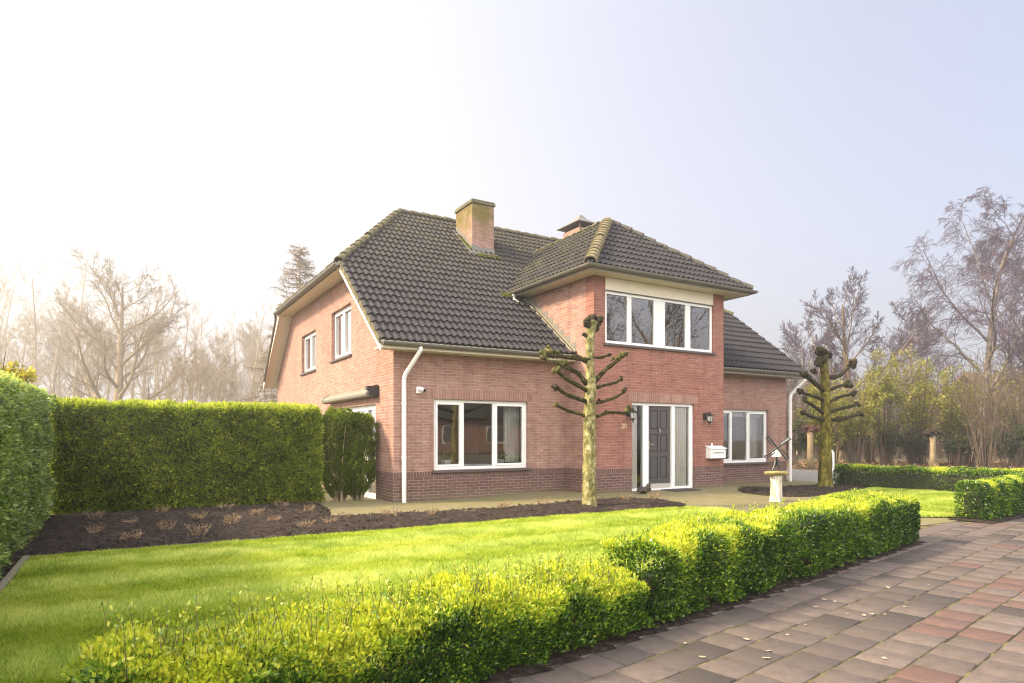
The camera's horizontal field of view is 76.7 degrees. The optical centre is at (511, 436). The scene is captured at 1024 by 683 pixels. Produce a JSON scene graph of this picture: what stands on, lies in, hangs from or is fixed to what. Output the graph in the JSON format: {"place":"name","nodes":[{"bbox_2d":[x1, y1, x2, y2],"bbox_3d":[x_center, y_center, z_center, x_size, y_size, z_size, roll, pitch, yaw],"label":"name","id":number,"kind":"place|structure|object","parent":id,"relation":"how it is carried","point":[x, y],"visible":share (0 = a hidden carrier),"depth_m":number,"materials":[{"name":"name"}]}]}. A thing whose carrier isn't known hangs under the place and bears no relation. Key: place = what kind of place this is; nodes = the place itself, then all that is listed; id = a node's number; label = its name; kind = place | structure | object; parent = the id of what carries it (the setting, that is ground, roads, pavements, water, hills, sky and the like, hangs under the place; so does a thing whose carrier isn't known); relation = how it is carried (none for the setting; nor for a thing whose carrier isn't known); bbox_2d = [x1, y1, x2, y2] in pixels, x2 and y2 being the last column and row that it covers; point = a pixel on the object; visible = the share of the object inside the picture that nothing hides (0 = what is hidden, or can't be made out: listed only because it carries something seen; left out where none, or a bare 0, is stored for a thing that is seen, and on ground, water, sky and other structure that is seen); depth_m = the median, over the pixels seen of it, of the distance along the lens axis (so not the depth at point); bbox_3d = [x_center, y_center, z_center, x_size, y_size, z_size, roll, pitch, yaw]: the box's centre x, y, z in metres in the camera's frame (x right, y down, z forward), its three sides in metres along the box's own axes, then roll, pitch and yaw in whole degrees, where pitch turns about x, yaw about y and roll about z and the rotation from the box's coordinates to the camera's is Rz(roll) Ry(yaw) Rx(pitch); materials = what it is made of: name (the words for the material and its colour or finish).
{"place":"outdoors","nodes":[
{"label":"outdoors","id":0,"kind":"place"},
{"bbox_2d":[0,496,685,581],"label":"flower bed","id":1,"kind":"object","parent":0,"point":[227,531],"visible":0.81,"depth_m":9.85,"materials":[{"name":"soil"}]},
{"bbox_2d":[0,369,57,577],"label":"tall hedge","id":2,"kind":"object","parent":1,"relation":"on","point":[27,480],"visible":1,"depth_m":7.76,"materials":[{"name":"green plant"}]},
{"bbox_2d":[119,528,142,540],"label":"dry shrub","id":3,"kind":"object","parent":1,"relation":"on","point":[134,535],"visible":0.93,"depth_m":8.19,"materials":[{"name":"beige plant"}]},
{"bbox_2d":[155,519,177,530],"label":"dry shrub","id":4,"kind":"object","parent":1,"relation":"on","point":[171,525],"visible":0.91,"depth_m":9.00,"materials":[{"name":"beige plant"}]},
{"bbox_2d":[184,523,211,535],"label":"dry shrub","id":5,"kind":"object","parent":1,"relation":"on","point":[199,529],"visible":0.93,"depth_m":8.54,"materials":[{"name":"beige plant"}]},
{"bbox_2d":[222,513,242,523],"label":"dry shrub","id":6,"kind":"object","parent":1,"relation":"on","point":[228,520],"visible":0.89,"depth_m":9.56,"materials":[{"name":"beige plant"}]},
{"bbox_2d":[0,505,804,682],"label":"grass","id":7,"kind":"structure","parent":0,"point":[69,590],"depth_m":6.30,"materials":[{"name":"plant"}]},
{"bbox_2d":[0,0,1023,423],"label":"sky","id":8,"kind":"structure","parent":0,"point":[782,147],"materials":[{"name":"white"}]},
{"bbox_2d":[38,447,1008,506],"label":"ground","id":9,"kind":"structure","parent":0,"point":[328,498],"depth_m":39.49,"materials":[{"name":"soil"}]},
{"bbox_2d":[0,555,29,592],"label":"lawn edging","id":10,"kind":"object","parent":9,"relation":"on","point":[6,579],"visible":0.59,"depth_m":6.21,"materials":[{"name":"concrete"}]},
{"bbox_2d":[0,269,31,367],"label":"misty tree","id":11,"kind":"object","parent":9,"relation":"on","point":[11,298],"visible":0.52,"depth_m":114.02,"materials":[{"name":"plant"}]},
{"bbox_2d":[0,351,37,382],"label":"garden shrub","id":12,"kind":"object","parent":9,"relation":"on","point":[27,374],"visible":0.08,"depth_m":11.62,"materials":[{"name":"yellow plant"}]},
{"bbox_2d":[0,242,43,368],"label":"misty tree","id":13,"kind":"object","parent":9,"relation":"on","point":[3,314],"visible":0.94,"depth_m":74.60,"materials":[{"name":"plant"}]},
{"bbox_2d":[1,299,48,383],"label":"misty tree","id":14,"kind":"object","parent":9,"relation":"on","point":[24,344],"visible":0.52,"depth_m":102.48,"materials":[{"name":"plant"}]},
{"bbox_2d":[5,258,63,386],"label":"misty tree","id":15,"kind":"object","parent":9,"relation":"on","point":[34,342],"visible":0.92,"depth_m":82.56,"materials":[{"name":"plant"}]},
{"bbox_2d":[0,308,102,396],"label":"misty tree","id":16,"kind":"object","parent":9,"relation":"on","point":[50,355],"visible":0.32,"depth_m":111.73,"materials":[{"name":"plant"}]},
{"bbox_2d":[33,286,77,394],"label":"misty tree","id":17,"kind":"object","parent":9,"relation":"on","point":[59,379],"visible":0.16,"depth_m":120.24,"materials":[{"name":"plant"}]},
{"bbox_2d":[26,270,86,395],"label":"misty tree","id":18,"kind":"object","parent":9,"relation":"on","point":[54,378],"visible":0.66,"depth_m":95.17,"materials":[{"name":"plant"}]},
{"bbox_2d":[53,247,106,397],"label":"misty tree","id":19,"kind":"object","parent":9,"relation":"on","point":[88,325],"visible":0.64,"depth_m":92.24,"materials":[{"name":"plant"}]},
{"bbox_2d":[25,296,137,399],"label":"misty tree","id":20,"kind":"object","parent":9,"relation":"on","point":[96,354],"visible":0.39,"depth_m":102.62,"materials":[{"name":"plant"}]},
{"bbox_2d":[94,313,128,401],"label":"misty tree","id":21,"kind":"object","parent":9,"relation":"on","point":[107,389],"visible":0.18,"depth_m":118.31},
{"bbox_2d":[36,245,205,401],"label":"bare tree","id":22,"kind":"object","parent":9,"relation":"on","point":[117,384],"visible":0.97,"depth_m":60.44,"materials":[{"name":"brown plant"}]},
{"bbox_2d":[109,278,149,399],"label":"misty tree","id":23,"kind":"object","parent":9,"relation":"on","point":[131,331],"visible":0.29,"depth_m":110.36,"materials":[{"name":"plant"}]},
{"bbox_2d":[111,305,187,400],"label":"misty tree","id":24,"kind":"object","parent":9,"relation":"on","point":[156,359],"visible":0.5,"depth_m":87.58,"materials":[{"name":"plant"}]},
{"bbox_2d":[125,267,173,399],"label":"misty tree","id":25,"kind":"object","parent":9,"relation":"on","point":[156,302],"visible":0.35,"depth_m":96.42,"materials":[{"name":"plant"}]},
{"bbox_2d":[139,277,180,400],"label":"misty tree","id":26,"kind":"object","parent":9,"relation":"on","point":[162,334],"visible":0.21,"depth_m":116.65,"materials":[{"name":"plant"}]},
{"bbox_2d":[157,341,186,393],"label":"misty tree","id":27,"kind":"object","parent":9,"relation":"on","point":[166,380],"visible":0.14,"depth_m":106.00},
{"bbox_2d":[149,290,208,401],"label":"misty tree","id":28,"kind":"object","parent":9,"relation":"on","point":[185,341],"visible":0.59,"depth_m":94.08,"materials":[{"name":"plant"}]},
{"bbox_2d":[43,394,327,514],"bbox_3d":[-6.031,0.335,12.362,4.826,2.136,1.285,0,0,-31],"label":"tall hedge","id":29,"kind":"object","parent":9,"relation":"on","point":[126,454],"visible":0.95,"depth_m":11.83,"materials":[{"name":"plant"}]},
{"bbox_2d":[160,310,213,399],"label":"misty tree","id":30,"kind":"object","parent":9,"relation":"on","point":[195,343],"visible":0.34,"depth_m":113.26,"materials":[{"name":"plant"}]},
{"bbox_2d":[156,350,225,402],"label":"bushy tree","id":31,"kind":"object","parent":9,"relation":"on","point":[181,371],"visible":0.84,"depth_m":52.41,"materials":[{"name":"plant"}]},
{"bbox_2d":[183,303,218,402],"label":"misty tree","id":32,"kind":"object","parent":9,"relation":"on","point":[200,348],"visible":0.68,"depth_m":80.35,"materials":[{"name":"plant"}]},
{"bbox_2d":[184,327,249,402],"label":"misty tree","id":33,"kind":"object","parent":9,"relation":"on","point":[218,339],"visible":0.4,"depth_m":100.24,"materials":[{"name":"plant"}]},
{"bbox_2d":[182,348,260,403],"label":"bushy tree","id":34,"kind":"object","parent":9,"relation":"on","point":[226,382],"visible":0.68,"depth_m":60.05,"materials":[{"name":"plant"}]},
{"bbox_2d":[212,333,241,402],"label":"misty tree","id":35,"kind":"object","parent":9,"relation":"on","point":[229,343],"visible":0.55,"depth_m":87.58,"materials":[{"name":"plant"}]},
{"bbox_2d":[221,307,259,401],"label":"misty tree","id":36,"kind":"object","parent":9,"relation":"on","point":[234,335],"visible":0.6,"depth_m":93.46,"materials":[{"name":"plant"}]},
{"bbox_2d":[216,318,277,412],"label":"misty tree","id":37,"kind":"object","parent":9,"relation":"on","point":[254,346],"visible":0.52,"depth_m":87.48,"materials":[{"name":"plant"}]},
{"bbox_2d":[220,323,277,402],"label":"misty tree","id":38,"kind":"object","parent":9,"relation":"on","point":[242,358],"visible":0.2,"depth_m":102.63,"materials":[{"name":"plant"}]},
{"bbox_2d":[236,297,274,402],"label":"misty tree","id":39,"kind":"object","parent":9,"relation":"on","point":[253,372],"visible":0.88,"depth_m":76.95,"materials":[{"name":"plant"}]},
{"bbox_2d":[232,242,315,403],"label":"larch tree","id":40,"kind":"object","parent":9,"relation":"on","point":[299,284],"visible":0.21,"depth_m":43.59,"materials":[{"name":"brown plant"}]},
{"bbox_2d":[316,406,361,501],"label":"thuja bush","id":41,"kind":"object","parent":9,"relation":"on","point":[337,489],"visible":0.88,"depth_m":13.30,"materials":[{"name":"green plant"}]},
{"bbox_2d":[335,411,379,499],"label":"thuja bush","id":42,"kind":"object","parent":9,"relation":"on","point":[369,432],"visible":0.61,"depth_m":13.66,"materials":[{"name":"green plant"}]},
{"bbox_2d":[262,198,811,502],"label":"brick house","id":43,"kind":"structure","parent":9,"relation":"on","point":[467,315],"depth_m":15.52,"materials":[{"name":"red brick"}]},
{"bbox_2d":[299,331,315,375],"bbox_3d":[-6.029,-2.477,19.355,0.220,1.205,1.830,0,0,-31],"label":"window","id":44,"kind":"structure","parent":43,"relation":"in","point":[310,340],"depth_m":19.42,"materials":[{"name":"white paint"}]},
{"bbox_2d":[329,305,351,362],"bbox_3d":[-4.287,-2.592,16.429,0.220,1.315,1.840,0,0,-31],"label":"window","id":45,"kind":"structure","parent":43,"relation":"in","point":[343,317],"depth_m":16.48,"materials":[{"name":"white paint"}]},
{"bbox_2d":[322,384,378,403],"bbox_3d":[-3.959,-0.982,15.524,0.248,0.268,3.890,0,0,-31],"label":"awning","id":46,"kind":"object","parent":43,"relation":"attached to","point":[371,391],"visible":1,"depth_m":14.88,"materials":[{"name":"white metal"}]},
{"bbox_2d":[351,404,375,498],"bbox_3d":[-3.511,0.345,15.256,0.087,2.110,2.530,0,0,-31],"label":"patio door","id":47,"kind":"structure","parent":43,"relation":"in","point":[371,492],"depth_m":14.73,"materials":[{"name":"white paint"}]},
{"bbox_2d":[438,450,453,464],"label":"potted plant","id":48,"kind":"object","parent":43,"relation":"on","point":[446,457],"visible":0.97,"depth_m":14.01,"materials":[{"name":"green plant"}]},
{"bbox_2d":[432,399,530,472],"bbox_3d":[-0.663,-0.010,14.263,2.436,1.563,0.200,0,0,-31],"label":"window","id":49,"kind":"structure","parent":43,"relation":"in","point":[447,468],"depth_m":14.24,"materials":[{"name":"white paint"}]},
{"bbox_2d":[503,406,518,461],"bbox_3d":[-0.009,-0.105,15.019,0.420,1.390,0.070,0,0,-31],"label":"curtain","id":50,"kind":"object","parent":43,"relation":"hanging from","point":[511,433],"visible":0.92,"depth_m":15.02,"materials":[{"name":"fabric"}]},
{"bbox_2d":[632,406,636,487],"bbox_3d":[2.836,0.280,15.205,0.220,2.000,0.068,0,0,-31],"label":"curtain","id":51,"kind":"object","parent":43,"relation":"hanging from","point":[634,454],"visible":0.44,"depth_m":15.20,"materials":[{"name":"fabric"}]},
{"bbox_2d":[603,291,715,354],"bbox_3d":[3.573,-2.672,15.492,3.560,1.245,0.160,0,0,-31],"label":"window","id":52,"kind":"structure","parent":43,"relation":"in","point":[658,305],"depth_m":15.46,"materials":[{"name":"white paint"}]},
{"bbox_2d":[649,406,669,487],"bbox_3d":[3.535,0.260,15.551,0.739,1.964,0.120,0,0,-31],"label":"door","id":53,"kind":"structure","parent":43,"relation":"in","point":[659,416],"depth_m":15.57,"materials":[{"name":"grey paint"}]},
{"bbox_2d":[675,407,685,485],"bbox_3d":[4.129,0.280,15.975,0.470,2.000,0.068,0,0,-31],"label":"curtain","id":54,"kind":"object","parent":43,"relation":"hanging from","point":[680,446],"visible":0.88,"depth_m":15.98,"materials":[{"name":"fabric"}]},
{"bbox_2d":[703,411,713,425],"bbox_3d":[4.880,-0.450,16.091,0.200,0.370,0.256,0,0,-31],"label":"wall lamp","id":55,"kind":"object","parent":43,"relation":"attached to","point":[709,416],"visible":1,"depth_m":16.02,"materials":[{"name":"black metal"}]},
{"bbox_2d":[705,443,726,458],"bbox_3d":[5.132,0.357,16.274,0.580,0.385,0.199,0,0,-31],"label":"letter box","id":56,"kind":"object","parent":43,"relation":"attached to","point":[712,451],"visible":1,"depth_m":16.20,"materials":[{"name":"white metal"}]},
{"bbox_2d":[724,412,760,417],"bbox_3d":[6.467,-0.630,18.734,2.150,0.160,0.040,0,0,-31],"label":"roller blind","id":57,"kind":"object","parent":43,"relation":"attached to","point":[736,414],"visible":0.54,"depth_m":18.83,"materials":[{"name":"fabric"}]},
{"bbox_2d":[724,409,770,464],"bbox_3d":[6.563,0.024,18.564,2.382,1.573,0.200,0,0,-31],"label":"window","id":58,"kind":"structure","parent":43,"relation":"in","point":[762,460],"depth_m":18.75,"materials":[{"name":"white paint"}]},
{"bbox_2d":[750,418,757,457],"bbox_3d":[7.192,-0.060,19.305,0.380,1.380,0.060,0,0,-31],"label":"curtain","id":59,"kind":"object","parent":43,"relation":"hanging from","point":[753,437],"visible":0.77,"depth_m":19.28,"materials":[{"name":"fabric"}]},
{"bbox_2d":[538,314,631,506],"bbox_3d":[1.416,-0.473,12.207,2.072,3.717,0.354,0,0,-31],"label":"pollard tree","id":60,"kind":"object","parent":9,"relation":"on","point":[592,323],"visible":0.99,"depth_m":12.13,"materials":[{"name":"brown plant"}]},
{"bbox_2d":[786,418,806,465],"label":"evergreen bush","id":61,"kind":"object","parent":9,"relation":"on","point":[795,443],"visible":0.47,"depth_m":29.36,"materials":[{"name":"green plant"}]},
{"bbox_2d":[792,404,819,459],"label":"evergreen bush","id":62,"kind":"object","parent":9,"relation":"on","point":[804,446],"visible":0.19,"depth_m":31.00,"materials":[{"name":"green plant"}]},
{"bbox_2d":[799,420,819,469],"bbox_3d":[12.505,0.357,26.972,1.018,2.194,0.896,0,0,6],"label":"pollard tree","id":63,"kind":"object","parent":9,"relation":"on","point":[811,430],"visible":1,"depth_m":26.91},
{"bbox_2d":[779,307,850,453],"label":"bare tree","id":64,"kind":"object","parent":9,"relation":"on","point":[790,335],"visible":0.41,"depth_m":52.09,"materials":[{"name":"plant"}]},
{"bbox_2d":[794,384,849,465],"bbox_3d":[13.889,-0.498,28.951,1.868,3.766,2.059,0,0,-31],"label":"leafy shrub","id":65,"kind":"object","parent":9,"relation":"on","point":[816,402],"visible":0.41,"depth_m":28.85,"materials":[{"name":"green plant"}]},
{"bbox_2d":[796,346,864,486],"bbox_3d":[8.341,-0.474,16.973,2.575,3.748,0.447,0,0,-31],"label":"pollard tree","id":66,"kind":"object","parent":9,"relation":"on","point":[825,419],"visible":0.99,"depth_m":16.76,"materials":[{"name":"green plant"}]},
{"bbox_2d":[832,392,855,462],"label":"bare shrub","id":67,"kind":"object","parent":9,"relation":"on","point":[836,432],"visible":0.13,"depth_m":31.88,"materials":[{"name":"brown plant"}]},
{"bbox_2d":[833,430,870,461],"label":"evergreen bush","id":68,"kind":"object","parent":9,"relation":"on","point":[843,446],"visible":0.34,"depth_m":32.78,"materials":[{"name":"green plant"}]},
{"bbox_2d":[831,377,893,463],"bbox_3d":[15.724,-0.750,29.378,2.692,4.272,2.139,0,0,35],"label":"leafy shrub","id":69,"kind":"object","parent":9,"relation":"on","point":[868,412],"visible":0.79,"depth_m":29.30,"materials":[{"name":"green plant"}]},
{"bbox_2d":[789,265,951,460],"bbox_3d":[20.159,-4.044,37.777,7.764,11.032,7.543,0,0,20],"label":"bare tree","id":70,"kind":"object","parent":9,"relation":"on","point":[845,350],"visible":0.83,"depth_m":36.41,"materials":[{"name":"plant"}]},
{"bbox_2d":[849,406,892,462],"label":"bare shrub","id":71,"kind":"object","parent":9,"relation":"on","point":[867,450],"visible":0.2,"depth_m":32.92,"materials":[{"name":"brown plant"}]},
{"bbox_2d":[846,348,922,464],"bbox_3d":[17.017,-1.378,29.921,2.522,5.527,3.223,0,0,-31],"label":"leafy shrub","id":72,"kind":"object","parent":9,"relation":"on","point":[884,386],"visible":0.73,"depth_m":29.80,"materials":[{"name":"green plant"}]},
{"bbox_2d":[871,418,907,464],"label":"evergreen bush","id":73,"kind":"object","parent":9,"relation":"on","point":[895,433],"visible":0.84,"depth_m":29.88,"materials":[{"name":"green plant"}]},
{"bbox_2d":[786,357,1023,458],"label":"wood","id":74,"kind":"object","parent":9,"relation":"on","point":[898,455],"visible":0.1,"depth_m":44.73,"materials":[{"name":"plant"}]},
{"bbox_2d":[786,460,1023,471],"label":"leaf litter","id":75,"kind":"object","parent":9,"relation":"on","point":[803,464],"visible":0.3,"depth_m":29.70,"materials":[{"name":"plant"}]},
{"bbox_2d":[896,424,929,465],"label":"evergreen bush","id":76,"kind":"object","parent":9,"relation":"on","point":[923,442],"visible":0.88,"depth_m":29.88,"materials":[{"name":"green plant"}]},
{"bbox_2d":[890,398,936,463],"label":"bare shrub","id":77,"kind":"object","parent":9,"relation":"on","point":[907,457],"visible":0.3,"depth_m":30.90,"materials":[{"name":"brown plant"}]},
{"bbox_2d":[874,299,961,412],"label":"bare tree","id":78,"kind":"object","parent":9,"relation":"on","point":[898,338],"visible":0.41,"depth_m":61.61,"materials":[{"name":"plant"}]},
{"bbox_2d":[888,343,960,464],"bbox_3d":[18.893,-1.503,29.953,3.163,5.778,2.669,0,0,-31],"label":"leafy shrub","id":79,"kind":"object","parent":9,"relation":"on","point":[923,413],"visible":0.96,"depth_m":29.93,"materials":[{"name":"green plant"}]},
{"bbox_2d":[917,424,946,466],"bbox_3d":[18.206,0.420,27.973,0.893,2.071,1.007,0,0,-31],"label":"pollard tree","id":80,"kind":"object","parent":9,"relation":"on","point":[931,433],"visible":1,"depth_m":27.91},
{"bbox_2d":[928,376,983,464],"bbox_3d":[21.236,-0.792,31.047,2.361,4.357,2.082,0,0,0],"label":"leafy shrub","id":81,"kind":"object","parent":9,"relation":"on","point":[945,389],"visible":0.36,"depth_m":30.99,"materials":[{"name":"green plant"}]},
{"bbox_2d":[891,186,1023,462],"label":"birch tree","id":82,"kind":"object","parent":9,"relation":"on","point":[989,339],"visible":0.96,"depth_m":34.04,"materials":[{"name":"brown plant"}]},
{"bbox_2d":[936,419,982,466],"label":"evergreen bush","id":83,"kind":"object","parent":9,"relation":"on","point":[952,446],"visible":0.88,"depth_m":28.89,"materials":[{"name":"green plant"}]},
{"bbox_2d":[929,359,999,466],"bbox_3d":[20.264,-1.087,29.027,2.890,4.947,2.737,0,0,-31],"label":"bare shrub","id":84,"kind":"object","parent":9,"relation":"on","point":[968,462],"visible":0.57,"depth_m":28.87,"materials":[{"name":"brown plant"}]},
{"bbox_2d":[927,372,1023,451],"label":"neighbour house","id":85,"kind":"structure","parent":9,"relation":"on","point":[994,392],"depth_m":55.03,"materials":[{"name":"brick"}]},
{"bbox_2d":[931,344,1023,467],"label":"bare shrub","id":86,"kind":"object","parent":9,"relation":"on","point":[986,459],"visible":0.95,"depth_m":27.08,"materials":[{"name":"brown plant"}]},
{"bbox_2d":[951,238,1023,395],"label":"bare tree","id":87,"kind":"object","parent":9,"relation":"on","point":[1005,305],"visible":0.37,"depth_m":44.73,"materials":[{"name":"plant"}]},
{"bbox_2d":[983,360,1023,467],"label":"bare shrub","id":88,"kind":"object","parent":9,"relation":"on","point":[1018,460],"visible":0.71,"depth_m":28.00,"materials":[{"name":"brown plant"}]},
{"bbox_2d":[986,418,1023,467],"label":"evergreen bush","id":89,"kind":"object","parent":9,"relation":"on","point":[1015,443],"visible":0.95,"depth_m":26.73,"materials":[{"name":"green plant"}]},
{"bbox_2d":[312,480,959,525],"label":"garden path","id":90,"kind":"structure","parent":0,"point":[727,495],"depth_m":13.43,"materials":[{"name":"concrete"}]},
{"bbox_2d":[637,484,650,492],"bbox_3d":[2.956,1.169,14.473,0.556,0.212,0.220,0,0,-45],"label":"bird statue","id":91,"kind":"object","parent":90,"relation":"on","point":[647,487],"visible":1,"depth_m":14.39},
{"bbox_2d":[660,488,701,491],"bbox_3d":[4.003,1.265,15.335,0.840,0.016,0.520,0,0,-31],"label":"door mat","id":92,"kind":"object","parent":90,"relation":"on","point":[682,489],"depth_m":15.32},
{"bbox_2d":[764,471,788,501],"bbox_3d":[5.495,1.043,13.453,0.610,0.674,0.400,0,0,-31],"label":"pedestal","id":93,"kind":"object","parent":90,"relation":"on","point":[776,485],"visible":0.85,"depth_m":13.35,"materials":[{"name":"beige stone"}]},
{"bbox_2d":[764,435,790,470],"bbox_3d":[5.483,0.341,13.414,0.536,0.748,0.303,0,0,17],"label":"garden windmill","id":94,"kind":"object","parent":93,"relation":"on","point":[776,452],"visible":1,"depth_m":13.32,"materials":[{"name":"white metal"}]},
{"bbox_2d":[738,484,869,496],"bbox_3d":[7.410,1.281,16.146,4.792,0.134,2.114,0,0,-31],"label":"flower bed","id":95,"kind":"object","parent":90,"relation":"on","point":[789,490],"visible":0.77,"depth_m":15.55,"materials":[{"name":"soil"}]},
{"bbox_2d":[832,463,1023,492],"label":"hedge","id":96,"kind":"object","parent":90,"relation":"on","point":[876,476],"visible":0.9,"depth_m":16.08,"materials":[{"name":"green plant"}]},
{"bbox_2d":[387,540,923,682],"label":"flower bed","id":97,"kind":"object","parent":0,"point":[519,670],"visible":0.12,"depth_m":4.51,"materials":[{"name":"soil"}]},
{"bbox_2d":[57,546,658,682],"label":"hedge","id":98,"kind":"object","parent":97,"relation":"on","point":[177,655],"visible":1,"depth_m":3.25,"materials":[{"name":"green plant"}]},
{"bbox_2d":[597,488,921,622],"bbox_3d":[2.906,0.989,6.591,5.665,0.754,0.768,0,0,-42],"label":"hedge","id":99,"kind":"object","parent":97,"relation":"on","point":[827,536],"visible":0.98,"depth_m":5.53,"materials":[{"name":"green plant"}]},
{"bbox_2d":[509,516,1023,682],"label":"pavement","id":100,"kind":"structure","parent":0,"point":[952,660],"depth_m":4.48,"materials":[{"name":"brick"}]},
{"bbox_2d":[786,469,861,482],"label":"driveway","id":101,"kind":"structure","parent":0,"point":[803,475],"depth_m":22.55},
{"bbox_2d":[808,487,968,516],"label":"grass","id":102,"kind":"structure","parent":0,"point":[936,503],"depth_m":13.59,"materials":[{"name":"plant"}]},
{"bbox_2d":[947,513,1023,522],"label":"flower bed","id":103,"kind":"object","parent":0,"point":[1007,518],"visible":0.26,"depth_m":10.41,"materials":[{"name":"soil"}]},
{"bbox_2d":[953,472,1023,519],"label":"hedge","id":104,"kind":"object","parent":103,"relation":"on","point":[997,497],"visible":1,"depth_m":10.48,"materials":[{"name":"green plant"}]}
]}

